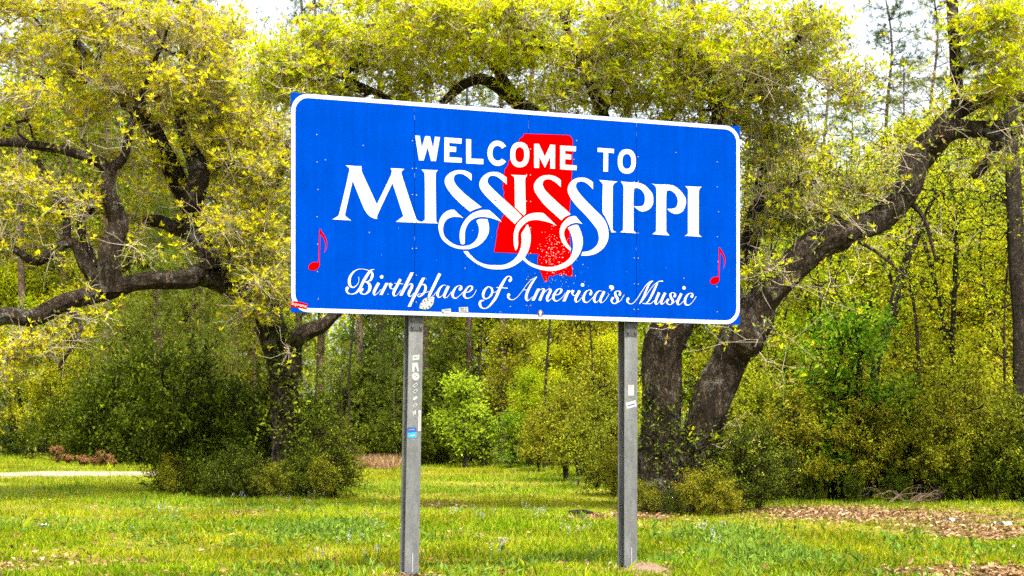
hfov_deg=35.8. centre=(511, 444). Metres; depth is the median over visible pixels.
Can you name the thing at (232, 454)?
wispy shrub
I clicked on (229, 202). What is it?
pine tree
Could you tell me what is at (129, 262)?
broadleaf tree
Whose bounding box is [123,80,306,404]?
broadleaf tree
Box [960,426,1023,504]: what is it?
evergreen shrub
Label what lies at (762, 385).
wispy shrub
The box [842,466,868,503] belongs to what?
evergreen shrub
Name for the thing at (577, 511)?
log
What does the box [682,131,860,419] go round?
slender tree
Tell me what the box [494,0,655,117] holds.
pine tree
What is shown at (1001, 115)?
broadleaf tree
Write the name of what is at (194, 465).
evergreen shrub
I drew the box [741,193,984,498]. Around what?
slender tree
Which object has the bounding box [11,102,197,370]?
broadleaf tree
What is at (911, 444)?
wispy shrub
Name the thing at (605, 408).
wispy shrub
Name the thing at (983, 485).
evergreen shrub
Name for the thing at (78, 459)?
withered fern
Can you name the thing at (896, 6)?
pine tree
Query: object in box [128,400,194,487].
evergreen shrub
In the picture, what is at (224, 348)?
young pine
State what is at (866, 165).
broadleaf tree
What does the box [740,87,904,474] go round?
slender tree
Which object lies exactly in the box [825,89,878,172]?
pine tree
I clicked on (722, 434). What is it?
wispy shrub
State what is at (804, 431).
wispy shrub
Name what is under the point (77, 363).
young pine
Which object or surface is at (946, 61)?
pine tree
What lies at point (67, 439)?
evergreen shrub
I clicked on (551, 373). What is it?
broadleaf tree
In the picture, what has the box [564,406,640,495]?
wispy shrub
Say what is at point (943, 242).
broadleaf tree
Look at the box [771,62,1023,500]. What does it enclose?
slender tree
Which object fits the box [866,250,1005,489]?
broadleaf tree
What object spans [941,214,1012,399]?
broadleaf tree
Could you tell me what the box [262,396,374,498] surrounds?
wispy shrub
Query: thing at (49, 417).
evergreen shrub
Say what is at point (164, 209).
young pine
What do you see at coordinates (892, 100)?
pine tree
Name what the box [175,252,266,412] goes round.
young pine
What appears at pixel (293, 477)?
wispy shrub
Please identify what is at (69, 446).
evergreen shrub
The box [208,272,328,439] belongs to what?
young pine
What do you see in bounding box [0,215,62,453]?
broadleaf tree
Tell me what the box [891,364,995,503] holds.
wispy shrub
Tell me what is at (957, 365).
wispy shrub
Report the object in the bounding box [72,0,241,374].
pine tree
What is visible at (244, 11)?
broadleaf tree
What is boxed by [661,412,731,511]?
creeper
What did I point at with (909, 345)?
wispy shrub
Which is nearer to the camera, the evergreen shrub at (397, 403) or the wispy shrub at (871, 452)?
the wispy shrub at (871, 452)
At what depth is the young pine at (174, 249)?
67.64 m
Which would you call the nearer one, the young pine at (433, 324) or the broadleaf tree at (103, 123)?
the young pine at (433, 324)
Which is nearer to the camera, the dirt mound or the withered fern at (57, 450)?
the dirt mound
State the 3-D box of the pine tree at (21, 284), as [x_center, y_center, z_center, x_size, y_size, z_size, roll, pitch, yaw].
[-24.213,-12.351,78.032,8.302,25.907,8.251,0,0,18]
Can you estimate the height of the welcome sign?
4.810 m
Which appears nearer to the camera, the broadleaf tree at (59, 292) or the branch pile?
the branch pile
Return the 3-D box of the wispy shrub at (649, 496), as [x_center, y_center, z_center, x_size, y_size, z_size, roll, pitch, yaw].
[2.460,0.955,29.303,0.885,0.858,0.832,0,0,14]
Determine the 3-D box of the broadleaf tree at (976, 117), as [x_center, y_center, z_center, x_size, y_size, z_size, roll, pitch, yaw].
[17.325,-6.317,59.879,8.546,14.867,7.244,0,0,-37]
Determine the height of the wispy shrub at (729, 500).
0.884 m
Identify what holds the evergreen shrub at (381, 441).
on the ground at (877, 532)
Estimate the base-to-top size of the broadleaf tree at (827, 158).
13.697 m
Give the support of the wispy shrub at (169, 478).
on the ground at (877, 532)
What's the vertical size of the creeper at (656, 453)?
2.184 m
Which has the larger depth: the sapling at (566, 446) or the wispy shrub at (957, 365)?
the sapling at (566, 446)
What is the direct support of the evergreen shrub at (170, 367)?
on the ground at (877, 532)
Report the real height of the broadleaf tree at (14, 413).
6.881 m
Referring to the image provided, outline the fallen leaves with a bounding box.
[0,490,1023,575]
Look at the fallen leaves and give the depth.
23.95 m
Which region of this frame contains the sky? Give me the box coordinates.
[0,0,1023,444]
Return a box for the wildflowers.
[31,466,722,564]
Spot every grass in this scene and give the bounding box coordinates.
[349,452,401,470]
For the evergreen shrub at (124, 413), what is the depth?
61.70 m
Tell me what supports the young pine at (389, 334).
on the ground at (877, 532)
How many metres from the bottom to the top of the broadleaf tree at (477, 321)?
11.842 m
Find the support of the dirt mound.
on the ground at (877, 532)
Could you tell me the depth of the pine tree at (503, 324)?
61.85 m
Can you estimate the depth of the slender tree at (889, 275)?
39.94 m
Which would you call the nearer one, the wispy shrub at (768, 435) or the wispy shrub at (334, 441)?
the wispy shrub at (768, 435)
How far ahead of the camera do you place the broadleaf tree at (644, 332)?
53.41 m
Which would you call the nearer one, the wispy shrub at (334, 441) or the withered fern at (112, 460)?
the wispy shrub at (334, 441)
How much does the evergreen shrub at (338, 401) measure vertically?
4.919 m
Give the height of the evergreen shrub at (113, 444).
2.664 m
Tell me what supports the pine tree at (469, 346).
on the ground at (877, 532)
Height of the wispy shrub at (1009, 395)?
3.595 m
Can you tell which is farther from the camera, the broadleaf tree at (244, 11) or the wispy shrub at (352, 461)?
the broadleaf tree at (244, 11)
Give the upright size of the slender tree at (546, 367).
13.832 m
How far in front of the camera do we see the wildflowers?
22.16 m
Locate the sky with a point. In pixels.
(860, 28)
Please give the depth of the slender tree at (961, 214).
41.83 m
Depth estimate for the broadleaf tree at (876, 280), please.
49.19 m
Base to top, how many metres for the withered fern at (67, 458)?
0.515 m
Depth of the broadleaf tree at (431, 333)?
75.59 m
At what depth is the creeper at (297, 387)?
36.63 m
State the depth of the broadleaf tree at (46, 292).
85.06 m
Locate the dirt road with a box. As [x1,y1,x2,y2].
[0,470,196,476]
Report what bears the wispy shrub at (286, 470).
on the ground at (877, 532)
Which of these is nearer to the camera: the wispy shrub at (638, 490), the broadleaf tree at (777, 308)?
the wispy shrub at (638, 490)
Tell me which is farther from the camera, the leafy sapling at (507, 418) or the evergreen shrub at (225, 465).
the leafy sapling at (507, 418)
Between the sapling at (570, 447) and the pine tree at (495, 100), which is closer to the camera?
the sapling at (570, 447)
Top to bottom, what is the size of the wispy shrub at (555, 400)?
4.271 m
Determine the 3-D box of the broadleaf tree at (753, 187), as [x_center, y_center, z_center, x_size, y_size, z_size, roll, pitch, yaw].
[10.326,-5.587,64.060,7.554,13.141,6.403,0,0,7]
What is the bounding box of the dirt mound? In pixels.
[621,562,671,575]
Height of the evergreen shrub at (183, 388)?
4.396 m
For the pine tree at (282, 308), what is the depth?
84.04 m
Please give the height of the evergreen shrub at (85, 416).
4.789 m
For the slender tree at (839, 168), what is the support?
on the ground at (877, 532)
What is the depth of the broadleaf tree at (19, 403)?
75.76 m
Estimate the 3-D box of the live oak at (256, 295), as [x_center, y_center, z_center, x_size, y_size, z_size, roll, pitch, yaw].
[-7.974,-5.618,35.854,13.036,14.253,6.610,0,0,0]
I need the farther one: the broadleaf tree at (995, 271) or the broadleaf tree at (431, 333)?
the broadleaf tree at (431, 333)
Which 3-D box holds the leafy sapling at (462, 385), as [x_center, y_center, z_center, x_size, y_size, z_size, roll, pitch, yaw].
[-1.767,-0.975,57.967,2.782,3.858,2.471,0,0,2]
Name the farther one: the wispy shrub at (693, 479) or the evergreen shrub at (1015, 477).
the evergreen shrub at (1015, 477)
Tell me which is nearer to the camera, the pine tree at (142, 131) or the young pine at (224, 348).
the young pine at (224, 348)
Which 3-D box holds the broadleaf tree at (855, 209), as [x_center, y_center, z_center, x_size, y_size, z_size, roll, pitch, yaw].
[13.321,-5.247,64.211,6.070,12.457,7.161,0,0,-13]
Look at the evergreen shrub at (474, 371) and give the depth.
65.88 m
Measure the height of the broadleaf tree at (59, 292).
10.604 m
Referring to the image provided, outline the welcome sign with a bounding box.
[290,92,739,575]
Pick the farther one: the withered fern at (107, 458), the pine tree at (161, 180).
the pine tree at (161, 180)
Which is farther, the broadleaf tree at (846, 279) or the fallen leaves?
the broadleaf tree at (846, 279)
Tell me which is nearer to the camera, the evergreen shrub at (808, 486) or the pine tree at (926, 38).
the evergreen shrub at (808, 486)
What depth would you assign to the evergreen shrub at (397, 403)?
61.62 m
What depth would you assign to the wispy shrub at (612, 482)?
33.89 m
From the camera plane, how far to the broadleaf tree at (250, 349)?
90.42 m
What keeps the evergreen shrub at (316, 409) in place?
on the ground at (877, 532)
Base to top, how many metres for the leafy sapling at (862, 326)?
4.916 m
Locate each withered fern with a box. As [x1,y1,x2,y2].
[49,445,64,462]
[61,453,73,464]
[75,454,86,465]
[80,456,88,465]
[88,457,98,465]
[94,450,104,466]
[99,453,114,466]
[106,455,117,466]
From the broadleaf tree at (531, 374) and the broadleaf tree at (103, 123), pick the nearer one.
the broadleaf tree at (531, 374)
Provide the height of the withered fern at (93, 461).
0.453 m
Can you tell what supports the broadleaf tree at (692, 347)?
on the ground at (877, 532)
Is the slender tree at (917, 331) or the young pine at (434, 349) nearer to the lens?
the slender tree at (917, 331)
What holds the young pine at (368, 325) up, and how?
on the ground at (877, 532)
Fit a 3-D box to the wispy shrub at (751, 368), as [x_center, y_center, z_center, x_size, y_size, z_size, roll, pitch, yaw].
[6.098,-1.172,38.060,4.088,5.099,3.936,0,0,22]
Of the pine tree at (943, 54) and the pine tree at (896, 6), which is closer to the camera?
the pine tree at (896, 6)
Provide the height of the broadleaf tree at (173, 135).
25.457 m
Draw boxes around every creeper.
[240,314,322,483]
[637,369,711,484]
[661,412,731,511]
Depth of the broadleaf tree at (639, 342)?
67.31 m
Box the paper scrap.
[993,521,1011,524]
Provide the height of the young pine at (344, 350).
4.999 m
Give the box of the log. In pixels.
[568,509,594,514]
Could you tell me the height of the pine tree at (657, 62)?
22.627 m
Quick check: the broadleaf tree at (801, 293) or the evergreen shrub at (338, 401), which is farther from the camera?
the evergreen shrub at (338, 401)
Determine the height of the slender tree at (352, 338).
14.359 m
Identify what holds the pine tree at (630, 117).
on the ground at (877, 532)
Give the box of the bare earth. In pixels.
[580,508,1022,570]
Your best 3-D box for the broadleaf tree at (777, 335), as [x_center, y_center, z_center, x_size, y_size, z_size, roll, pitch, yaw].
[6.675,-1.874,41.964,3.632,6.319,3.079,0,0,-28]
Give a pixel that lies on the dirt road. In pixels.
(63, 473)
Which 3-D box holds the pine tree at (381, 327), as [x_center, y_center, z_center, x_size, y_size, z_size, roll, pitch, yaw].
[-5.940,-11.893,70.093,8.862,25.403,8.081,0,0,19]
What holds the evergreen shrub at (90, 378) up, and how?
on the ground at (877, 532)
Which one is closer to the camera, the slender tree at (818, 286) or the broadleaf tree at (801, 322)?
the slender tree at (818, 286)
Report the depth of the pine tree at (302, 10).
73.83 m
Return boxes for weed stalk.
[106,462,113,477]
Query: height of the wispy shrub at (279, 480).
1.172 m
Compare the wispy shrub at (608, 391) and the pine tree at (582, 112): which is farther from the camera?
the pine tree at (582, 112)
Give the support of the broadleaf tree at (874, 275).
on the ground at (877, 532)
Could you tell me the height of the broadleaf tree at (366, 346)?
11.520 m
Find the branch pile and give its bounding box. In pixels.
[860,482,944,503]
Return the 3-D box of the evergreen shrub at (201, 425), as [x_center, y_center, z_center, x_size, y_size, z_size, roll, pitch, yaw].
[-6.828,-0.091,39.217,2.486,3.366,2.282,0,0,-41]
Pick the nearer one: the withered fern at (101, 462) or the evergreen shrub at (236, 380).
the evergreen shrub at (236, 380)
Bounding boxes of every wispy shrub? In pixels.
[145,445,199,494]
[188,457,234,498]
[196,434,269,499]
[214,444,276,500]
[247,457,300,498]
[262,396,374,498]
[265,457,317,497]
[275,446,329,500]
[293,444,347,498]
[295,417,385,498]
[492,363,604,480]
[502,392,558,471]
[530,375,637,488]
[533,346,640,474]
[541,325,641,476]
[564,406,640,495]
[576,424,638,505]
[637,474,643,503]
[637,477,665,514]
[650,482,688,514]
[660,465,712,515]
[679,458,748,515]
[680,411,778,509]
[682,303,838,450]
[682,343,818,463]
[696,414,809,513]
[703,477,752,516]
[714,404,819,509]
[736,359,849,500]
[770,333,908,499]
[773,282,933,478]
[800,290,972,495]
[802,372,909,501]
[839,340,974,497]
[886,283,1012,496]
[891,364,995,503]
[909,326,1012,499]
[916,346,1023,501]
[963,365,1023,501]
[969,380,1023,447]
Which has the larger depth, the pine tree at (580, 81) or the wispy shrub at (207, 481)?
the pine tree at (580, 81)
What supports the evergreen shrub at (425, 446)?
on the ground at (877, 532)
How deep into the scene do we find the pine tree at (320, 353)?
65.89 m
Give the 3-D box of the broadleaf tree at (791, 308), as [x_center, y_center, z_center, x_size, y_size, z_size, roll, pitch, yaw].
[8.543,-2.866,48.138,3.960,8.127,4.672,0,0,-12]
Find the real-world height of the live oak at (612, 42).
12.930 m
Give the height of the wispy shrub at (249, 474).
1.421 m
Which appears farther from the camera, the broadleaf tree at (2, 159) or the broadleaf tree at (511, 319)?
the broadleaf tree at (2, 159)
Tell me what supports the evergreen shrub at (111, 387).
on the ground at (877, 532)
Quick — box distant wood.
[0,302,720,451]
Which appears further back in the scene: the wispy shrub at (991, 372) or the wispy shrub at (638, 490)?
the wispy shrub at (991, 372)
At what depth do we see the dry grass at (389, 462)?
56.15 m
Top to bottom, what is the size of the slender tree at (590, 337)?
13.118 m
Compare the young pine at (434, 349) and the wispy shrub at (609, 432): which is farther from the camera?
the young pine at (434, 349)
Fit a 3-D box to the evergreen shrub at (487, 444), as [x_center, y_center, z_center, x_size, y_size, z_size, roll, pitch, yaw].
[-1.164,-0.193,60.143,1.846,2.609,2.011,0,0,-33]
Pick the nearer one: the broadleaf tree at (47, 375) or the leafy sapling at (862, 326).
the leafy sapling at (862, 326)
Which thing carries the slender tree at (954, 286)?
on the ground at (877, 532)
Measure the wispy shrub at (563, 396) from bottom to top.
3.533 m
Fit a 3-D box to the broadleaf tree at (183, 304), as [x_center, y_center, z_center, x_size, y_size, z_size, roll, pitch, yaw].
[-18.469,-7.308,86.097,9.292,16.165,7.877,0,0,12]
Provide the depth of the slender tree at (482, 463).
58.97 m
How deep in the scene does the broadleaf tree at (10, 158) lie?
91.08 m
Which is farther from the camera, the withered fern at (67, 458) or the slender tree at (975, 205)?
the withered fern at (67, 458)
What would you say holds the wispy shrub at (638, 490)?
on the ground at (877, 532)
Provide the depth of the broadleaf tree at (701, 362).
46.16 m
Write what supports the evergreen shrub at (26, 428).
on the ground at (877, 532)
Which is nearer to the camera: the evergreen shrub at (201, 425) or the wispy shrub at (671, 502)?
the wispy shrub at (671, 502)
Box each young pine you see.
[40,303,137,405]
[69,272,185,446]
[75,247,217,453]
[92,194,252,374]
[125,227,262,396]
[174,316,250,415]
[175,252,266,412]
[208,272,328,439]
[238,299,340,444]
[304,340,379,454]
[313,314,403,454]
[352,328,442,457]
[354,315,473,382]
[387,316,494,462]
[430,317,541,451]
[485,284,596,455]
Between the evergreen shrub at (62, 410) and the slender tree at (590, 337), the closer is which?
the slender tree at (590, 337)
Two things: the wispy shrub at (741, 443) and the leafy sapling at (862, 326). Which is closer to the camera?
the wispy shrub at (741, 443)
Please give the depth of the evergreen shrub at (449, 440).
60.90 m
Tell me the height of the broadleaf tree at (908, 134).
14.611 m
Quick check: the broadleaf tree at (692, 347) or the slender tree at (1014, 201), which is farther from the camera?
the broadleaf tree at (692, 347)
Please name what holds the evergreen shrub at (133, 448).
on the ground at (877, 532)
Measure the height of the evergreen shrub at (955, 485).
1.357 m
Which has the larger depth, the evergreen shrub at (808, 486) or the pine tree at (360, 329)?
the pine tree at (360, 329)
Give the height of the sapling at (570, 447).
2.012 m
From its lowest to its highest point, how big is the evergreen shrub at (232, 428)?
3.686 m
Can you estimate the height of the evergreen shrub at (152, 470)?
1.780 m
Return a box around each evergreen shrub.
[0,418,24,456]
[7,406,46,458]
[28,382,74,459]
[48,358,124,461]
[48,376,92,456]
[55,414,91,461]
[57,376,103,461]
[69,337,164,464]
[70,360,112,456]
[95,363,165,464]
[98,328,269,493]
[103,416,142,464]
[105,323,188,463]
[105,379,146,462]
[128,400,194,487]
[133,335,205,451]
[137,365,200,456]
[141,433,200,492]
[168,436,229,495]
[171,355,258,477]
[181,373,264,494]
[184,364,325,495]
[209,432,243,497]
[224,404,271,497]
[271,372,358,494]
[315,354,381,453]
[320,328,439,463]
[344,399,401,456]
[345,407,390,456]
[364,360,431,455]
[366,371,439,460]
[389,335,483,462]
[389,414,447,465]
[422,389,475,464]
[443,364,498,463]
[454,407,505,465]
[459,355,517,461]
[513,428,558,466]
[753,456,792,501]
[767,466,797,500]
[798,463,826,501]
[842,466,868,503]
[877,460,913,502]
[912,451,973,502]
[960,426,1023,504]
[967,440,1006,502]
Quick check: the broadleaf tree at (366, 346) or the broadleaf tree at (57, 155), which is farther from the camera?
the broadleaf tree at (57, 155)
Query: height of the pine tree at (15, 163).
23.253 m
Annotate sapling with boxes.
[428,365,499,467]
[486,407,529,467]
[545,415,585,484]
[551,427,586,483]
[763,288,924,500]
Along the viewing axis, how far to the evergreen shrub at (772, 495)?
34.34 m
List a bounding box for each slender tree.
[274,196,367,455]
[463,92,528,465]
[528,112,588,468]
[556,320,602,383]
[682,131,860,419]
[740,64,1003,490]
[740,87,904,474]
[740,88,870,380]
[741,107,946,483]
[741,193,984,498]
[742,89,939,493]
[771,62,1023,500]
[812,76,972,483]
[825,66,1005,497]
[843,160,1023,493]
[859,111,1023,493]
[873,67,1023,493]
[873,137,1023,488]
[899,105,1023,341]
[899,116,1023,499]
[919,4,1023,501]
[942,107,1023,338]
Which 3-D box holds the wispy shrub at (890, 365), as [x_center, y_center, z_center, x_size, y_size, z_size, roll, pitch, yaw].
[8.703,-1.288,38.395,4.212,5.254,4.056,0,0,28]
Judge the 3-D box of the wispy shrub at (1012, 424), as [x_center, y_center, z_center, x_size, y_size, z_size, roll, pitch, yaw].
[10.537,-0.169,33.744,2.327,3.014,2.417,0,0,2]
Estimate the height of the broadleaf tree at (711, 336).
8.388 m
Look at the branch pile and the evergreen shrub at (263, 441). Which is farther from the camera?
the evergreen shrub at (263, 441)
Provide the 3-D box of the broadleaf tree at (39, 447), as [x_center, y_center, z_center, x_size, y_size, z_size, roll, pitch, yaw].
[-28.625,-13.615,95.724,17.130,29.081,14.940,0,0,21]
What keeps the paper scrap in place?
on the ground at (877, 532)
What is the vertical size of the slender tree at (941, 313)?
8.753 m
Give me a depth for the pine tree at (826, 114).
71.86 m
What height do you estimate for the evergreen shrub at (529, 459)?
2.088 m
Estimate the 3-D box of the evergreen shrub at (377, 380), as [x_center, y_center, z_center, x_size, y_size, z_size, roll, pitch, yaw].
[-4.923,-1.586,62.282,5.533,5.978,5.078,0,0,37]
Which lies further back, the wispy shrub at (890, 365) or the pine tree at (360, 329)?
the pine tree at (360, 329)
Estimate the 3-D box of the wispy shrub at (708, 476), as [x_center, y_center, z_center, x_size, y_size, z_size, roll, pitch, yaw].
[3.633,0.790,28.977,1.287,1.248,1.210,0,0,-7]
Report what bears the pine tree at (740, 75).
on the ground at (877, 532)
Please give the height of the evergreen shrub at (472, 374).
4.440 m
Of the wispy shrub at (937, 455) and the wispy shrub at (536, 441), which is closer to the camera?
the wispy shrub at (937, 455)
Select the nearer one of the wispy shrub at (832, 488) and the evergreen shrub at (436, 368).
the wispy shrub at (832, 488)
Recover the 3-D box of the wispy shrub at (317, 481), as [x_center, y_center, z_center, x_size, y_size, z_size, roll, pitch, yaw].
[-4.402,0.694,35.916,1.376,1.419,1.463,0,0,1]
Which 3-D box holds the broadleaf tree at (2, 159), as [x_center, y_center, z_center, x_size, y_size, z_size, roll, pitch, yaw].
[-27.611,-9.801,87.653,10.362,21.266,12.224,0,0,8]
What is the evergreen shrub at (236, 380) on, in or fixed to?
on the ground at (877, 532)
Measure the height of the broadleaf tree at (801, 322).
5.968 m
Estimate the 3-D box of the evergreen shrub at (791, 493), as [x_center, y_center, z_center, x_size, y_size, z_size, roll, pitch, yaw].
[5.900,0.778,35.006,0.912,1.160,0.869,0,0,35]
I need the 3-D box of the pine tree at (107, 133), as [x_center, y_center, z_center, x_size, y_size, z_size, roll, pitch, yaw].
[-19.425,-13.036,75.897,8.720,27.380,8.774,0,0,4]
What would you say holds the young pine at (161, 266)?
on the ground at (877, 532)
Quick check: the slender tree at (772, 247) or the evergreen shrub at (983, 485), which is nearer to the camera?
the evergreen shrub at (983, 485)
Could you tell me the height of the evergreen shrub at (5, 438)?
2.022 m
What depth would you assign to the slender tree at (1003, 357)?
35.98 m
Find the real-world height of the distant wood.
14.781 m
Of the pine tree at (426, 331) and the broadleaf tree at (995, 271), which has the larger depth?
the pine tree at (426, 331)
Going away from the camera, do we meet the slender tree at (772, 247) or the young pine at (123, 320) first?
the slender tree at (772, 247)
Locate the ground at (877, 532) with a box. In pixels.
[0,446,1023,575]
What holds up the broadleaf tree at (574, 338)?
on the ground at (877, 532)
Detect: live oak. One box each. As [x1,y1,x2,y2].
[0,0,444,498]
[202,0,1023,513]
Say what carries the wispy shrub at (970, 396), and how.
on the ground at (877, 532)
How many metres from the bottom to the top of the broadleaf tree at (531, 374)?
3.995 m
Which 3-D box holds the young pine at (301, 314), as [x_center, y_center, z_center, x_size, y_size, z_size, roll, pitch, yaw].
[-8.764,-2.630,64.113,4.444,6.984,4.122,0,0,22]
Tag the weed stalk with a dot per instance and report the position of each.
(109, 468)
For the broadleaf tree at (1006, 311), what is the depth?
44.45 m
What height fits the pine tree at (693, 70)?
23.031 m
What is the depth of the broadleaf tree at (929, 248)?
46.44 m
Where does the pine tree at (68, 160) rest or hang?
on the ground at (877, 532)
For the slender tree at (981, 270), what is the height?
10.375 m
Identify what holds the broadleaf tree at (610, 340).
on the ground at (877, 532)
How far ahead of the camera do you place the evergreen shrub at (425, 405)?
63.70 m
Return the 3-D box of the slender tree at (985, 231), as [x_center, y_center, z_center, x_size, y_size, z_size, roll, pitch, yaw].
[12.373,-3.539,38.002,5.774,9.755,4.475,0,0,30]
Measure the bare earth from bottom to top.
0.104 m
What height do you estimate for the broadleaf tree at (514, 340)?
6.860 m
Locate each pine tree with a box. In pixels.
[0,1,89,453]
[0,1,145,452]
[0,79,35,270]
[11,0,186,375]
[71,0,187,270]
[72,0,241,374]
[128,0,282,386]
[149,31,290,374]
[214,105,293,319]
[230,0,376,454]
[242,0,332,409]
[287,0,457,453]
[340,60,376,409]
[384,0,568,456]
[389,0,496,461]
[435,23,505,462]
[446,4,585,381]
[448,3,581,463]
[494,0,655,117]
[508,3,618,460]
[574,0,678,333]
[627,0,771,384]
[632,1,698,125]
[686,0,821,279]
[772,12,885,204]
[810,0,950,204]
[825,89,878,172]
[844,56,935,216]
[852,0,986,166]
[894,43,1000,181]
[922,27,1005,211]
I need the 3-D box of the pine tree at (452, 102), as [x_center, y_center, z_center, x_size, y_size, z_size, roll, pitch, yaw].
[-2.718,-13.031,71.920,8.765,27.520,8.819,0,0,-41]
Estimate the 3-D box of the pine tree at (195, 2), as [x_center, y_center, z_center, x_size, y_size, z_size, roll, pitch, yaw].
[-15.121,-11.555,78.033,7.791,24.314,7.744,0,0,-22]
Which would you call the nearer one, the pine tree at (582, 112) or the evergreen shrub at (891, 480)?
the evergreen shrub at (891, 480)
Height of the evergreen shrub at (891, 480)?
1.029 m
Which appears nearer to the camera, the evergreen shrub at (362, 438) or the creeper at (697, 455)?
the creeper at (697, 455)
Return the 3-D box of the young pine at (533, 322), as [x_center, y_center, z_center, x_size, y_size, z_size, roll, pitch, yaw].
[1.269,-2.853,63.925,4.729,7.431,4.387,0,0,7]
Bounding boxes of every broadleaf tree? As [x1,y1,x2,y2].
[0,3,136,451]
[0,26,169,328]
[0,66,48,294]
[0,77,112,438]
[0,198,99,452]
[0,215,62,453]
[0,291,60,454]
[0,325,27,438]
[3,0,181,229]
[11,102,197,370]
[14,331,86,456]
[35,251,126,392]
[66,206,197,381]
[72,41,286,329]
[87,172,233,383]
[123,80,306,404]
[124,0,311,322]
[192,121,324,400]
[303,314,403,401]
[370,316,492,380]
[429,254,572,450]
[471,318,553,463]
[483,257,640,454]
[502,363,566,465]
[505,319,585,465]
[532,320,617,465]
[564,321,641,426]
[569,321,648,410]
[600,322,722,436]
[681,280,743,435]
[681,282,780,447]
[682,238,803,392]
[700,256,822,444]
[706,233,826,342]
[707,152,828,337]
[740,112,868,276]
[751,227,855,478]
[757,268,852,488]
[780,238,918,479]
[781,281,843,391]
[813,164,872,271]
[815,145,941,276]
[815,241,922,488]
[828,238,910,475]
[831,100,1001,270]
[841,214,958,477]
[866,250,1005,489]
[901,199,1007,478]
[906,210,1012,489]
[907,79,1023,262]
[926,71,1023,270]
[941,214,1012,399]
[997,227,1011,386]
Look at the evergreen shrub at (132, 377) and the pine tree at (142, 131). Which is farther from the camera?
the pine tree at (142, 131)
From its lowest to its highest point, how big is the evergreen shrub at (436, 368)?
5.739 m
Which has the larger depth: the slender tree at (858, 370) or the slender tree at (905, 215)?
the slender tree at (905, 215)
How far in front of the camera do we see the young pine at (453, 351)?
69.48 m
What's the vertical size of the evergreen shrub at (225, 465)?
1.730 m
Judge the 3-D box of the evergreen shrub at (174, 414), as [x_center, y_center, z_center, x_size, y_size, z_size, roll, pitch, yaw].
[-8.061,-0.588,39.111,4.424,4.620,4.060,0,0,-42]
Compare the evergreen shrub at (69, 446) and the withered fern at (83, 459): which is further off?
the evergreen shrub at (69, 446)

